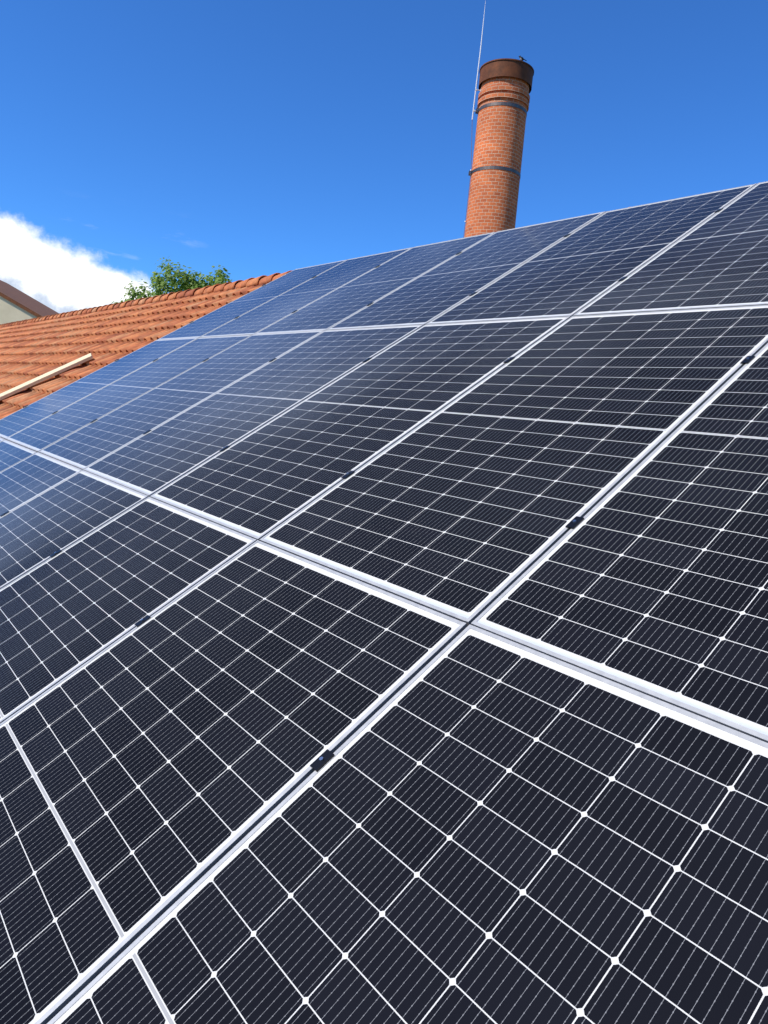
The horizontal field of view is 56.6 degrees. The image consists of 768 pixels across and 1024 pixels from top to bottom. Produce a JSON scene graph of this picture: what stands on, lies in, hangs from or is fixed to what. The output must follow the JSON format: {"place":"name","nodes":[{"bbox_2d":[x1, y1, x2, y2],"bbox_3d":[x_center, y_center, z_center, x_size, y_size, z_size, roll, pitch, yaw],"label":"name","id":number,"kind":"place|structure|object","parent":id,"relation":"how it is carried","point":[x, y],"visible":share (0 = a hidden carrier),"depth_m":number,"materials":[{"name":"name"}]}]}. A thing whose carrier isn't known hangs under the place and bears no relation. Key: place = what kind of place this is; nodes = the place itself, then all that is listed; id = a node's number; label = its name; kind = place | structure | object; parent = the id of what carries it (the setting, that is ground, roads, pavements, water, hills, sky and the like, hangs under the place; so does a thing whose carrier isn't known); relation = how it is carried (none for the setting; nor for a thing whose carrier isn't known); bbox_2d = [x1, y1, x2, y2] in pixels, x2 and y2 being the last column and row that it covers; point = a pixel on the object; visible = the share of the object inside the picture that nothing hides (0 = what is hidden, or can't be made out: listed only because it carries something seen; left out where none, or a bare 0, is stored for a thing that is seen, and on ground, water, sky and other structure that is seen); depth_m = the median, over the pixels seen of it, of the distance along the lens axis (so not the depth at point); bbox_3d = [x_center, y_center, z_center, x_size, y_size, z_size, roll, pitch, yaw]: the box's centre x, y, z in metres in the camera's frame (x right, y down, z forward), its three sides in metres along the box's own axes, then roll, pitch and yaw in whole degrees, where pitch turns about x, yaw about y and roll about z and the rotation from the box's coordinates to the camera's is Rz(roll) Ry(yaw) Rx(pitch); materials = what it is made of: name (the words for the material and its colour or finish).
{"place":"outdoors","nodes":[
{"label":"outdoors","id":0,"kind":"place"},
{"bbox_2d":[0,280,58,323],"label":"house roof","id":1,"kind":"structure","parent":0,"point":[16,305],"depth_m":31.30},
{"bbox_2d":[0,217,154,312],"bbox_3d":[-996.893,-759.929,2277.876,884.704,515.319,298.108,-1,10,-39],"label":"cloud","id":2,"kind":"structure","parent":0,"point":[57,278],"depth_m":2262.14,"materials":[{"name":"white"}]},
{"bbox_2d":[0,0,767,292],"label":"sky","id":3,"kind":"structure","parent":0,"point":[248,138],"materials":[{"name":"blue"}]},
{"label":"ground","id":4,"kind":"structure","parent":0,"visible":0},
{"bbox_2d":[112,256,231,303],"bbox_3d":[-8.517,-4.839,31.415,6.754,12.179,7.158,-1,10,-39],"label":"tree","id":5,"kind":"object","parent":4,"relation":"on","point":[185,282],"visible":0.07,"depth_m":29.58,"materials":[{"name":"green plant"}]},
{"bbox_2d":[463,1,533,237],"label":"chimney","id":6,"kind":"object","parent":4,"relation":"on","point":[502,108],"visible":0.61,"depth_m":12.74,"materials":[{"name":"brick"}]},
{"bbox_3d":[-5.365,-0.122,14.759,12.398,7.958,35.400,-1,10,-39],"label":"house","id":7,"kind":"object","parent":4,"relation":"on","visible":0},
{"bbox_2d":[0,284,261,418],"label":"roof tiles","id":8,"kind":"object","parent":7,"relation":"on","point":[30,351],"visible":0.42,"depth_m":10.95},
{"bbox_2d":[0,353,92,399],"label":"plank on roof","id":9,"kind":"object","parent":8,"relation":"attached to","point":[43,377],"visible":1,"depth_m":9.19,"materials":[{"name":"beige wood"}]},
{"bbox_2d":[0,270,292,327],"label":"roof ridge tiles","id":10,"kind":"object","parent":8,"relation":"on","point":[250,282],"visible":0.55,"depth_m":12.58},
{"bbox_2d":[0,181,767,1023],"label":"solar panels","id":11,"kind":"object","parent":8,"relation":"on","point":[382,637],"visible":1,"depth_m":1.93,"materials":[{"name":"glass"}]}
]}

